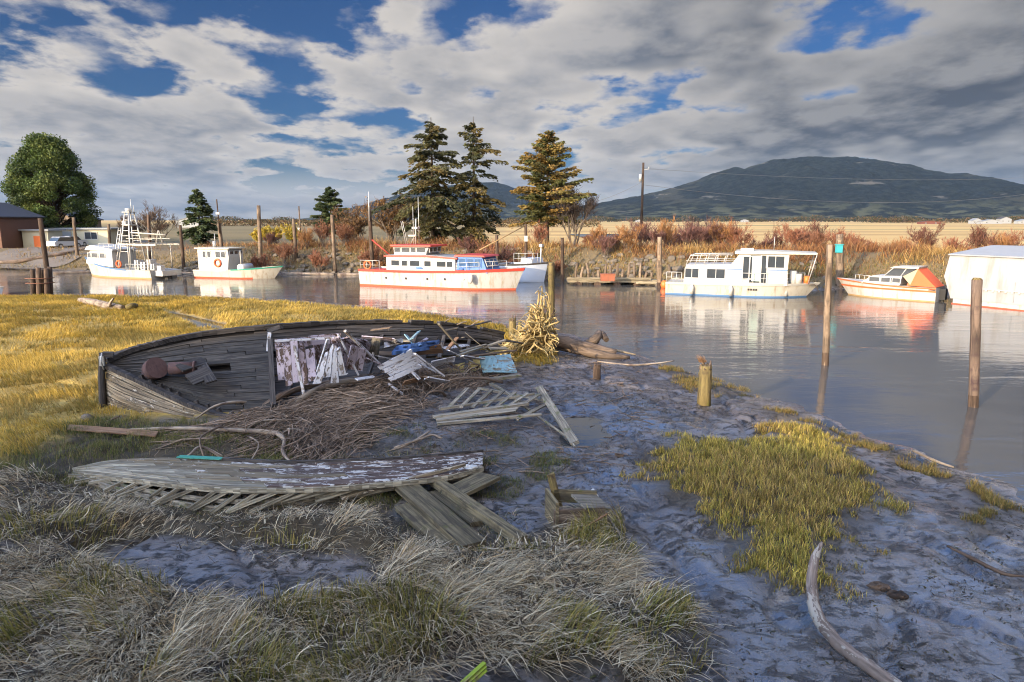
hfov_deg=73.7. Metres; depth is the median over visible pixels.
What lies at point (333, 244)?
piling
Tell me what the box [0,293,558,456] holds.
meadow grass
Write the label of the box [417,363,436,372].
painted board
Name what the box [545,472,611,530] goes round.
broken box
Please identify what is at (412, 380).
board
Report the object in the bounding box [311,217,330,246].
bank shrub
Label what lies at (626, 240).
bank shrub
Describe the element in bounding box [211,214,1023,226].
distant woods
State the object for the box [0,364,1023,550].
short grass
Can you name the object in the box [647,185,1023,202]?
power line
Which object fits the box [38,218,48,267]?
piling
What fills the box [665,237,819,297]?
houseboat
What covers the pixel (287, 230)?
yellow bush
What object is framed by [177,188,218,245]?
fir
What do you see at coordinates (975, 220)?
farm house
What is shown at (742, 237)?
bank shrub
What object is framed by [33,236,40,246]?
door
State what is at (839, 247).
piling
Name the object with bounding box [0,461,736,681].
dead grass
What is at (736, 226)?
bare bush
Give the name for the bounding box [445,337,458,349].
plank
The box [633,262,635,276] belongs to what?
bulkhead stake
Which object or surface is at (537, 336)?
root wad
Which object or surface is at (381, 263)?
bank shrub
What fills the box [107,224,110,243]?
piling
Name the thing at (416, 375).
plank
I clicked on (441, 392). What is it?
crooked branch
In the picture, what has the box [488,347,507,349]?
loose plank
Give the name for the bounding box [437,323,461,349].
plank
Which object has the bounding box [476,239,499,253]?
bank shrub
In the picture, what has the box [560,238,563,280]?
piling
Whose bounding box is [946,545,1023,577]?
root branch
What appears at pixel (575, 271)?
bulkhead stake
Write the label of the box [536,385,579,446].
plank
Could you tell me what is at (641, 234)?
bank shrub
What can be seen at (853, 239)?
bank shrub
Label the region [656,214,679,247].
bank shrub
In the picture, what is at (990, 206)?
hill
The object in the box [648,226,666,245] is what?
bank shrub
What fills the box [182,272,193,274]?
floating log
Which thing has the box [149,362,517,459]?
twig heap
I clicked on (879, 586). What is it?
clod
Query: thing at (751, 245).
bank shrub
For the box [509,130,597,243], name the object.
golden conifer
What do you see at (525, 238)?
piling
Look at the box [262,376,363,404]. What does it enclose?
root branch
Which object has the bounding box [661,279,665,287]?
mooring buoy
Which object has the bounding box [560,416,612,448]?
puddle water
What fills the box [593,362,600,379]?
rotten stump
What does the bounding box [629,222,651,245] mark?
bank shrub
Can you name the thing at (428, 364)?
plank
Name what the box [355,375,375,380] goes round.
painted board
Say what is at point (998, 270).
boat shed
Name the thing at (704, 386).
rotten stump
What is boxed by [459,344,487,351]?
plank
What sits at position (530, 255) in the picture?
bank shrub
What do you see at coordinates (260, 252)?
piling
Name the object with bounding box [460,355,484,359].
painted board
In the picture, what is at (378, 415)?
crooked branch
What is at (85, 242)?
parked car
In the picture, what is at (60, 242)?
parked car
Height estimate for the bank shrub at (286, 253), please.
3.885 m
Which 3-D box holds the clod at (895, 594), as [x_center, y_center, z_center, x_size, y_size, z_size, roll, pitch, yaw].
[5.373,3.542,9.518,0.289,0.114,0.166,4,11,21]
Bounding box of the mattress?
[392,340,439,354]
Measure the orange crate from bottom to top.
0.600 m
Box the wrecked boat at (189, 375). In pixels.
[98,319,504,417]
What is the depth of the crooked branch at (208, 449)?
14.75 m
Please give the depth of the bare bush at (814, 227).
68.30 m
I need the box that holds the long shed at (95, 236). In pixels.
[44,228,133,244]
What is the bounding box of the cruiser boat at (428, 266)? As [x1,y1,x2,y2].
[358,204,524,289]
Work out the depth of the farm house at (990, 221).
725.65 m
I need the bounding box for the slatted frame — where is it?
[432,383,542,425]
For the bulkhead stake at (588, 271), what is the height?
2.699 m
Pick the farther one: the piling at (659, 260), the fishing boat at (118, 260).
the fishing boat at (118, 260)
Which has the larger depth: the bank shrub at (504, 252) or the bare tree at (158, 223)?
the bare tree at (158, 223)
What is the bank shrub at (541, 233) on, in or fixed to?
on the ground at (966, 624)
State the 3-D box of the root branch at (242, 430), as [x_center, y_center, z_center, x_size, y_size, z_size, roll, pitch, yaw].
[-6.554,2.135,15.468,5.117,0.230,1.084,5,11,25]
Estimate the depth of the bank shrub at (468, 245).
69.75 m
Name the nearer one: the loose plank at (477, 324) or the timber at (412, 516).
the timber at (412, 516)
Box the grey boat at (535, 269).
[499,244,547,281]
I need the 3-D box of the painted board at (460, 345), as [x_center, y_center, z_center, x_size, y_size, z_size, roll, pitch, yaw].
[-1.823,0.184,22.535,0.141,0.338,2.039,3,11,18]
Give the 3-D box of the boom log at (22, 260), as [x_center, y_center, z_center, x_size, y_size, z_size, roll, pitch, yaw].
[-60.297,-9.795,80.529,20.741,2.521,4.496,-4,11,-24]
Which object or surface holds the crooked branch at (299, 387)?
on the twig heap
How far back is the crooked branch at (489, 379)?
20.10 m
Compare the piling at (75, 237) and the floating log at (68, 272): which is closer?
the floating log at (68, 272)
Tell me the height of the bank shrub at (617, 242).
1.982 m
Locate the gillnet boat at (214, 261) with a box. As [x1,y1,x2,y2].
[193,234,282,278]
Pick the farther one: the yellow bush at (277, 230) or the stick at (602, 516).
the yellow bush at (277, 230)
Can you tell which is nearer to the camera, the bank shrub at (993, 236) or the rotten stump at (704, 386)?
the rotten stump at (704, 386)
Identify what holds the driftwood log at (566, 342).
on the driftwood log at (592, 353)
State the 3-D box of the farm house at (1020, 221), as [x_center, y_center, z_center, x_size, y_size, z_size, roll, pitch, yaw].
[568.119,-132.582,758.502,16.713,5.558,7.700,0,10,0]
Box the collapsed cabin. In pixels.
[275,330,380,393]
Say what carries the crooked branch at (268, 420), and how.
on the twig heap
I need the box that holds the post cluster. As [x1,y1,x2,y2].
[25,267,54,294]
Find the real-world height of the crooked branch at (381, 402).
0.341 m
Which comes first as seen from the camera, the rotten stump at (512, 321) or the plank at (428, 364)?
the plank at (428, 364)
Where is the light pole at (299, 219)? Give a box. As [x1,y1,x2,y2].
[297,206,300,230]
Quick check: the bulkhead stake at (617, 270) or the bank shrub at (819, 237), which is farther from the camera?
the bank shrub at (819, 237)
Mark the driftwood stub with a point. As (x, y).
(110, 302)
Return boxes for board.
[67,424,158,436]
[346,345,365,370]
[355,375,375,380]
[362,335,393,340]
[369,337,380,360]
[402,375,425,385]
[409,330,420,339]
[414,344,442,354]
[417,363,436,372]
[424,376,449,382]
[429,356,455,367]
[442,344,469,348]
[447,350,474,362]
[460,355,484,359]
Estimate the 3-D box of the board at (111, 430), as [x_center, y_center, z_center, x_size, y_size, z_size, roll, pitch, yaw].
[-9.399,2.097,15.991,2.670,0.079,0.262,2,10,13]
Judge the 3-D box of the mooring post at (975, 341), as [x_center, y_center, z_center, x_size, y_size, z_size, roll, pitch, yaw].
[13.621,0.660,20.175,0.621,5.052,0.293,0,10,0]
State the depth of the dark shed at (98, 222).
118.25 m
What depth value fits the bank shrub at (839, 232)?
64.69 m
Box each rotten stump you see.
[509,314,521,339]
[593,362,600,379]
[697,354,711,405]
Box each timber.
[393,484,485,550]
[395,503,453,549]
[429,479,526,543]
[429,491,484,526]
[440,472,500,495]
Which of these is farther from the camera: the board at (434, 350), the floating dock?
the floating dock
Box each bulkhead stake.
[574,262,577,276]
[586,263,589,276]
[615,263,618,276]
[627,263,630,276]
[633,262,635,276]
[639,263,641,276]
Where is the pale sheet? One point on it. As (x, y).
(393, 342)
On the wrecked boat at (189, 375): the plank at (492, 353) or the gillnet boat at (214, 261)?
the plank at (492, 353)
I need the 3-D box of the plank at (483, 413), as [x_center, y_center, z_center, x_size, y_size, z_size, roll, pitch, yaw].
[-0.851,1.874,17.461,2.264,0.098,0.329,-3,11,-18]
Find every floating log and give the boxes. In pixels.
[53,270,90,273]
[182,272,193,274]
[281,272,334,274]
[337,273,358,275]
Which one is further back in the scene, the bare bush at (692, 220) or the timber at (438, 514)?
the bare bush at (692, 220)
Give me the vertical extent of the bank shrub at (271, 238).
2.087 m
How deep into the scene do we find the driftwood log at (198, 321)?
34.70 m
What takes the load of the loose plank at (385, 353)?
on the loose plank
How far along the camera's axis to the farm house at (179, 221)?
321.84 m
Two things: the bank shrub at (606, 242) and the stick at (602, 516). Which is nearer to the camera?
the stick at (602, 516)
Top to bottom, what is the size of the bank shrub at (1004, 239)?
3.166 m
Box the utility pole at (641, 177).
[639,163,648,243]
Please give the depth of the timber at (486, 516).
11.68 m
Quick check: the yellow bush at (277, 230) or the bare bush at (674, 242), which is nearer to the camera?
the bare bush at (674, 242)
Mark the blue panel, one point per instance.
(504, 363)
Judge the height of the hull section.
0.474 m
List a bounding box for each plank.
[370,326,391,330]
[379,351,399,356]
[388,328,423,330]
[411,371,420,379]
[414,353,444,376]
[435,407,517,421]
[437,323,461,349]
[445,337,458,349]
[456,339,505,356]
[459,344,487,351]
[460,350,516,357]
[461,337,493,339]
[464,320,491,327]
[484,373,521,381]
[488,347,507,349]
[516,403,545,420]
[525,407,565,436]
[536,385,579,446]
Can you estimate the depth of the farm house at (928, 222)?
686.36 m
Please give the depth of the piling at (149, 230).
69.09 m
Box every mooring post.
[548,262,554,317]
[821,244,832,365]
[968,278,982,407]
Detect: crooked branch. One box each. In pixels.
[180,446,222,458]
[196,400,246,418]
[199,426,223,459]
[247,419,299,428]
[247,436,258,458]
[271,428,324,443]
[276,384,336,400]
[347,413,386,436]
[348,399,390,415]
[363,382,414,391]
[389,380,421,401]
[421,390,446,401]
[434,377,502,389]
[453,363,479,373]
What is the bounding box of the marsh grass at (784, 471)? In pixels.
[619,420,914,602]
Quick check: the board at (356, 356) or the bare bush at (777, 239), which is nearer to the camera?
the board at (356, 356)
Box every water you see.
[0,269,1023,499]
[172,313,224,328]
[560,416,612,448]
[570,234,672,236]
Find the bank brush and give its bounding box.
[0,232,1023,288]
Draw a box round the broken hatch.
[377,349,426,381]
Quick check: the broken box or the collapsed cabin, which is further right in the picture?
the broken box
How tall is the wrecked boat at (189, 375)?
2.552 m
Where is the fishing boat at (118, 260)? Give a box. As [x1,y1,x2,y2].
[85,199,181,278]
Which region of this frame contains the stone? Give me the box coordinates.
[80,414,93,420]
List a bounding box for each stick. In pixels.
[423,373,467,376]
[585,513,607,527]
[605,511,631,553]
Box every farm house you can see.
[175,217,198,227]
[917,221,940,223]
[968,218,980,223]
[977,219,1002,223]
[996,217,1011,223]
[1014,219,1023,223]
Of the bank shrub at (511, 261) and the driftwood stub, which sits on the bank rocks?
the bank shrub at (511, 261)
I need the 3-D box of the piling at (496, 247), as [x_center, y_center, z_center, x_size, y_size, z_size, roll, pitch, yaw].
[-1.369,-7.185,63.653,0.377,5.312,0.350,0,10,0]
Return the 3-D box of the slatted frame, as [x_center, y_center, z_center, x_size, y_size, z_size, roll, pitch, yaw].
[-0.516,1.641,18.730,2.985,0.285,3.981,0,10,0]
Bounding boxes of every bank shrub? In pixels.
[250,253,274,266]
[263,232,280,245]
[266,235,299,268]
[297,225,316,248]
[308,248,330,271]
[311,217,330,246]
[334,223,354,245]
[357,251,376,267]
[361,244,387,266]
[375,261,385,266]
[456,235,477,253]
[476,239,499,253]
[499,245,519,261]
[502,257,520,263]
[522,246,538,256]
[528,219,548,243]
[547,253,567,277]
[581,232,593,244]
[589,224,611,246]
[592,235,617,258]
[611,232,621,249]
[615,221,643,250]
[624,218,657,245]
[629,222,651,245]
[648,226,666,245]
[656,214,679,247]
[666,220,704,247]
[678,217,710,247]
[696,225,720,245]
[700,217,725,246]
[708,221,742,247]
[721,221,757,246]
[748,242,762,249]
[753,238,773,249]
[773,222,811,247]
[798,224,824,246]
[803,229,831,246]
[824,224,849,244]
[846,230,860,248]
[852,236,871,245]
[888,236,912,247]
[941,236,970,250]
[957,239,974,250]
[983,231,1004,246]
[993,234,1010,244]
[998,229,1023,245]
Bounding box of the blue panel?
[479,354,516,372]
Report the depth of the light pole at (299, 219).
118.04 m
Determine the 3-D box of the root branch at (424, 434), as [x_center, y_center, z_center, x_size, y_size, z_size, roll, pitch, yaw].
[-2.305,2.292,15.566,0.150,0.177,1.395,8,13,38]
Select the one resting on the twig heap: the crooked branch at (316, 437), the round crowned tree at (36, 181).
the crooked branch at (316, 437)
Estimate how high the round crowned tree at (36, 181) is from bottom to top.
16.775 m
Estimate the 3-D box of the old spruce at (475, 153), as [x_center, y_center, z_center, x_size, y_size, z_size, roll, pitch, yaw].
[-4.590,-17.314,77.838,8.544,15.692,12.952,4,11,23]
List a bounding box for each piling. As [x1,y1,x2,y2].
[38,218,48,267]
[72,217,78,254]
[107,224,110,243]
[147,215,151,258]
[179,225,185,268]
[216,199,222,246]
[257,205,262,260]
[292,219,297,261]
[330,215,336,272]
[368,192,374,266]
[479,224,534,257]
[495,235,498,262]
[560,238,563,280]
[657,237,661,286]
[835,234,843,287]
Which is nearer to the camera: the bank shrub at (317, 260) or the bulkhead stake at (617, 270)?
the bulkhead stake at (617, 270)
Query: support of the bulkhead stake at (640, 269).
on the ground at (966, 624)
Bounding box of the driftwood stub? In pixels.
[107,298,113,306]
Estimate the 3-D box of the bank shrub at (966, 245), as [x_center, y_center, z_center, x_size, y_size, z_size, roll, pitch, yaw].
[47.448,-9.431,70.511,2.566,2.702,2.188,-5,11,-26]
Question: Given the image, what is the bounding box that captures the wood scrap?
[460,661,486,681]
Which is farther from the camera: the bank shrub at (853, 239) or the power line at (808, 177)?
the power line at (808, 177)
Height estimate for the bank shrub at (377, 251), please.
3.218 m
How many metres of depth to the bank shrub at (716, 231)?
64.14 m
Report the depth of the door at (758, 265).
48.96 m
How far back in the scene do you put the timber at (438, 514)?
11.41 m
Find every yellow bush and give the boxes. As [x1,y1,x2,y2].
[249,227,268,241]
[262,224,283,240]
[279,223,301,240]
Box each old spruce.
[367,120,477,243]
[414,118,508,245]
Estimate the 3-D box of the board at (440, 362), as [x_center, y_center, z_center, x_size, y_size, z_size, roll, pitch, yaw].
[-2.204,0.626,20.641,0.382,0.334,1.347,5,11,26]
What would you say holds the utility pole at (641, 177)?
on the ground at (966, 624)
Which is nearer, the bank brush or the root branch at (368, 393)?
the root branch at (368, 393)
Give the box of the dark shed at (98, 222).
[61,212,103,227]
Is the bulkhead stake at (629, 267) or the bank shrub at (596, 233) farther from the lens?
the bank shrub at (596, 233)
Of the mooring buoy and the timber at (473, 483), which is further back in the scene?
the mooring buoy
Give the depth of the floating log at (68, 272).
71.21 m
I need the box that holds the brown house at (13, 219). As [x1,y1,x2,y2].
[0,202,44,247]
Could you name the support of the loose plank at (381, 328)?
in the wrecked boat at (189, 375)
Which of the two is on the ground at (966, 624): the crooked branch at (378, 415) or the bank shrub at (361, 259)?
the bank shrub at (361, 259)
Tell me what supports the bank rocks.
on the ground at (966, 624)
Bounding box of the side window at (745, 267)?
[742,256,752,279]
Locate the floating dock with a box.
[567,277,667,284]
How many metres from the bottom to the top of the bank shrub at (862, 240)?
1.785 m
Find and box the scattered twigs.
[400,361,653,477]
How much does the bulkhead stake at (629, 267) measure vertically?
2.785 m
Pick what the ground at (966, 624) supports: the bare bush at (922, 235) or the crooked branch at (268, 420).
the bare bush at (922, 235)
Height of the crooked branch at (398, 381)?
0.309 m
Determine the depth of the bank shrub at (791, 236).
64.38 m
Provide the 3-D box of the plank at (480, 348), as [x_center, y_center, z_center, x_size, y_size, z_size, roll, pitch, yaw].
[-1.008,0.222,22.911,2.077,0.317,0.130,-9,13,-41]
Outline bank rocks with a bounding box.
[83,247,824,285]
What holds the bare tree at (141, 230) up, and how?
on the ground at (966, 624)
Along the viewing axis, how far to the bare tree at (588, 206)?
71.98 m
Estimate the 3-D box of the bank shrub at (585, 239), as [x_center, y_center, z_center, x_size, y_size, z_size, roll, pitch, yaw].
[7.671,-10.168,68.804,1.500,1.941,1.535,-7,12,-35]
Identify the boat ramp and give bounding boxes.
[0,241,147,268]
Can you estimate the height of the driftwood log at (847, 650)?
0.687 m
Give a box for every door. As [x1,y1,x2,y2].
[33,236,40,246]
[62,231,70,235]
[748,255,768,282]
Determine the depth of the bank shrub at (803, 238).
66.58 m
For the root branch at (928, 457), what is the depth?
15.52 m
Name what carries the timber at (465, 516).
on the ground at (966, 624)
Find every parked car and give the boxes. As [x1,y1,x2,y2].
[46,237,82,247]
[59,236,88,245]
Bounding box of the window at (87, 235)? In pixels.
[84,232,97,239]
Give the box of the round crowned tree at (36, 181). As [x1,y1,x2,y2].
[0,132,103,227]
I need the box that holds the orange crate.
[600,273,615,280]
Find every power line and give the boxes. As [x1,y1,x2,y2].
[644,168,1004,179]
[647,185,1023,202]
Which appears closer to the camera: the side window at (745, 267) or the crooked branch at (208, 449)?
the crooked branch at (208, 449)
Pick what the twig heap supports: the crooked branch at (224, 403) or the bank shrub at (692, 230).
the crooked branch at (224, 403)
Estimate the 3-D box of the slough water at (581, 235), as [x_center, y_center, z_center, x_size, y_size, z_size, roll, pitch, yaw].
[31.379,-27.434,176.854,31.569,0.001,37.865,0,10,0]
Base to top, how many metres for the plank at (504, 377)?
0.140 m
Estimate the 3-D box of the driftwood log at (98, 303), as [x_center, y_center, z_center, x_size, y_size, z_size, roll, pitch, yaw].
[-23.969,-2.179,39.465,5.810,0.492,0.651,8,13,37]
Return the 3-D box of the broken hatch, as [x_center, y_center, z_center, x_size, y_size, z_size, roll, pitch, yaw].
[-3.130,0.672,19.663,1.510,0.900,0.271,-6,11,-28]
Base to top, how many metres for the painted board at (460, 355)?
0.687 m
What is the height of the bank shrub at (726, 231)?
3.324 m
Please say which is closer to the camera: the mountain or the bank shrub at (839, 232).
the bank shrub at (839, 232)
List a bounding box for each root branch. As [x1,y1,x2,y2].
[130,426,289,459]
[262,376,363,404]
[283,378,398,413]
[297,389,409,409]
[385,430,430,451]
[394,434,441,447]
[597,360,673,365]
[912,449,953,467]
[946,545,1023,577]
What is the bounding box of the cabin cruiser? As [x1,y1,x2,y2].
[837,265,947,302]
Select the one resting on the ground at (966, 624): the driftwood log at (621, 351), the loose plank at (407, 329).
the driftwood log at (621, 351)
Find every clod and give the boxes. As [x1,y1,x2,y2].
[866,581,890,591]
[886,590,908,599]
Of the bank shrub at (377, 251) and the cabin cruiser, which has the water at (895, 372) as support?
the cabin cruiser
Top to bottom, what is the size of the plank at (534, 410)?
0.127 m
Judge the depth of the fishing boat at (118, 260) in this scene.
65.69 m
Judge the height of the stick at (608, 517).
0.360 m
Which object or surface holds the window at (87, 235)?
in the long shed at (95, 236)
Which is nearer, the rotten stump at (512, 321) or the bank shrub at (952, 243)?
the rotten stump at (512, 321)
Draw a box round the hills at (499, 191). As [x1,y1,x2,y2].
[286,182,579,220]
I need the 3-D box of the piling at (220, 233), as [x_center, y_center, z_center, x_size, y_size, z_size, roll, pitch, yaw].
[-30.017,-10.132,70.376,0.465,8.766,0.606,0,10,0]
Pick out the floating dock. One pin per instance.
(617, 281)
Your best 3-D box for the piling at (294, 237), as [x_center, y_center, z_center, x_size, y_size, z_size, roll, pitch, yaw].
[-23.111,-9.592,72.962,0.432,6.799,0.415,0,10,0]
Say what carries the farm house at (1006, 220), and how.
on the ground at (966, 624)
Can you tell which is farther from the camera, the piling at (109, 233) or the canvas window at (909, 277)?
the piling at (109, 233)
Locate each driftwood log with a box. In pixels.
[77,298,124,309]
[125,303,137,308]
[546,335,616,353]
[552,347,629,358]
[584,330,608,343]
[616,349,635,354]
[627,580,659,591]
[806,541,901,681]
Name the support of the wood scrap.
on the ground at (966, 624)
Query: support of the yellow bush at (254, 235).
on the ground at (966, 624)
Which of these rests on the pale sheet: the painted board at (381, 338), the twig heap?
the painted board at (381, 338)
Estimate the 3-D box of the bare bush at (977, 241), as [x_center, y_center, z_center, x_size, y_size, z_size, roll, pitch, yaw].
[45.053,-9.442,65.307,3.044,4.530,3.629,6,12,29]
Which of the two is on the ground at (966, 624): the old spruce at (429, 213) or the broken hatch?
the old spruce at (429, 213)
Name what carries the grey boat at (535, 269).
on the water at (895, 372)
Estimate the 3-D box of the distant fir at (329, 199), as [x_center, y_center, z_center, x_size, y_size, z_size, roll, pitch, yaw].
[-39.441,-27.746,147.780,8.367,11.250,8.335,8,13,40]
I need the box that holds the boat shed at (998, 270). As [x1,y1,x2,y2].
[944,245,1023,310]
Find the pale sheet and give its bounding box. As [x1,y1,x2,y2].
[384,338,402,347]
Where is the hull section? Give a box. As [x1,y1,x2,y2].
[67,449,483,513]
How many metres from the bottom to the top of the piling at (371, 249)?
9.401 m
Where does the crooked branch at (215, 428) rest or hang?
on the twig heap
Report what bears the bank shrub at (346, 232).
on the ground at (966, 624)
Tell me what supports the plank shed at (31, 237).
on the ground at (966, 624)
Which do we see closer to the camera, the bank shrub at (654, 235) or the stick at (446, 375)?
the stick at (446, 375)
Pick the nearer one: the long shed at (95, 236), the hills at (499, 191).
the long shed at (95, 236)
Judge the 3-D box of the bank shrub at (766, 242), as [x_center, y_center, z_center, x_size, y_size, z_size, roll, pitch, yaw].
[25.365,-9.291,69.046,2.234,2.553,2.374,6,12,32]
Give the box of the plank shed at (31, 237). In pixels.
[18,229,65,247]
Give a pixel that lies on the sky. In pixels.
(272, 105)
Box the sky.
[0,0,1023,219]
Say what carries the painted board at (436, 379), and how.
in the wrecked boat at (189, 375)
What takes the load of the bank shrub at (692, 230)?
on the ground at (966, 624)
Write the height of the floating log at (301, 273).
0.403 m
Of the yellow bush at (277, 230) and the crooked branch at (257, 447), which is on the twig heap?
the crooked branch at (257, 447)
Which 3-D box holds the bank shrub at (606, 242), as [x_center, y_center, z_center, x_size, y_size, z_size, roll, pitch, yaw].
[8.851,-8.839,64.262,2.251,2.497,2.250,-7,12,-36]
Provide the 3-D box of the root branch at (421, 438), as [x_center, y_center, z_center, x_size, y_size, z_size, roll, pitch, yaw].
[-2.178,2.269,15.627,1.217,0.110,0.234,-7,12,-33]
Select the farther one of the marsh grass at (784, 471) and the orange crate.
the orange crate
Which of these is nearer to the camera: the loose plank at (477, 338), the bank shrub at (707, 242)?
the loose plank at (477, 338)
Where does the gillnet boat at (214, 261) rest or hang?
on the water at (895, 372)
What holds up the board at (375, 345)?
on the collapsed cabin
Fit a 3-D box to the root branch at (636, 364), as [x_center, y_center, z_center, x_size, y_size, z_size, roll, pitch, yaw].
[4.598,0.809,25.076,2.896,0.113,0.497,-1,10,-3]
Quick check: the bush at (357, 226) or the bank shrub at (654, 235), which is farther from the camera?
the bush at (357, 226)
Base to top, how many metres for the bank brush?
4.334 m
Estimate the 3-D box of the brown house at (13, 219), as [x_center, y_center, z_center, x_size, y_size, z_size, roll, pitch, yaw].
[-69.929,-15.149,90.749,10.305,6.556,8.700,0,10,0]
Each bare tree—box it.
[116,215,146,241]
[133,201,178,244]
[548,177,600,246]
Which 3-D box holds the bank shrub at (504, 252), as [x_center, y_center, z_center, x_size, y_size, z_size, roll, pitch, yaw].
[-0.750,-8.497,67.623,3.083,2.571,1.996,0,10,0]
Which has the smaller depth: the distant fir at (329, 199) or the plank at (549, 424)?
the plank at (549, 424)
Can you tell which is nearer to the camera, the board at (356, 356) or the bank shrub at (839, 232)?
the board at (356, 356)
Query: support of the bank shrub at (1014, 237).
on the ground at (966, 624)
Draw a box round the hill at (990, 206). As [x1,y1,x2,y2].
[931,184,1023,220]
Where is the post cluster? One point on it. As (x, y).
(41, 282)
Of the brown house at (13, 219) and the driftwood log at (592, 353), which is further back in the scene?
the brown house at (13, 219)
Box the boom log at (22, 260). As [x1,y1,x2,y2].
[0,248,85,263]
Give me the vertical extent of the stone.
0.240 m
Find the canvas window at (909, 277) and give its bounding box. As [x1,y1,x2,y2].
[903,268,921,283]
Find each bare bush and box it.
[662,230,680,248]
[676,214,717,246]
[715,217,743,244]
[764,221,788,248]
[802,219,836,243]
[906,221,945,246]
[965,221,1001,248]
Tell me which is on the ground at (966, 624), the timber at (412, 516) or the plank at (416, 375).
the timber at (412, 516)
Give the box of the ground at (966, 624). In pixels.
[0,220,1023,681]
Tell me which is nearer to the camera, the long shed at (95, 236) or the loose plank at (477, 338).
the loose plank at (477, 338)
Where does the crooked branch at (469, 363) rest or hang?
on the twig heap
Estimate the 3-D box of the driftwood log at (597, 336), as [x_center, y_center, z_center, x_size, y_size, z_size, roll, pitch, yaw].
[3.312,-0.040,27.047,0.891,0.754,0.801,-4,11,-19]
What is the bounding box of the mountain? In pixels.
[500,156,1018,220]
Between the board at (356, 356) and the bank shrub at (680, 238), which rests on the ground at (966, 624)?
the bank shrub at (680, 238)
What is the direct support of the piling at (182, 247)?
in the water at (895, 372)
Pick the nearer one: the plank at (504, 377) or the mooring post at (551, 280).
the plank at (504, 377)
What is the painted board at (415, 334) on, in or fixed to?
in the wrecked boat at (189, 375)
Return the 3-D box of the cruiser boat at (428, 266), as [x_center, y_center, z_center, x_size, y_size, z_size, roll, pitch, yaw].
[-5.700,-7.867,56.225,14.527,7.950,3.959,4,11,22]
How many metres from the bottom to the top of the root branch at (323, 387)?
0.594 m
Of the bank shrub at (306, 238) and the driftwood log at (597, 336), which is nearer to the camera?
the driftwood log at (597, 336)
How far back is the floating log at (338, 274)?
68.79 m
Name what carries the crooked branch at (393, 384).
on the twig heap
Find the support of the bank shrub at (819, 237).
on the ground at (966, 624)
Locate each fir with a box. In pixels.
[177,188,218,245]
[310,186,350,234]
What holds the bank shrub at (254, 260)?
on the ground at (966, 624)
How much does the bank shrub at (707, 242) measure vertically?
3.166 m
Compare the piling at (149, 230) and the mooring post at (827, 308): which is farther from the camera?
the piling at (149, 230)
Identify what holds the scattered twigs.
on the ground at (966, 624)
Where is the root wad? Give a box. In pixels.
[495,286,559,358]

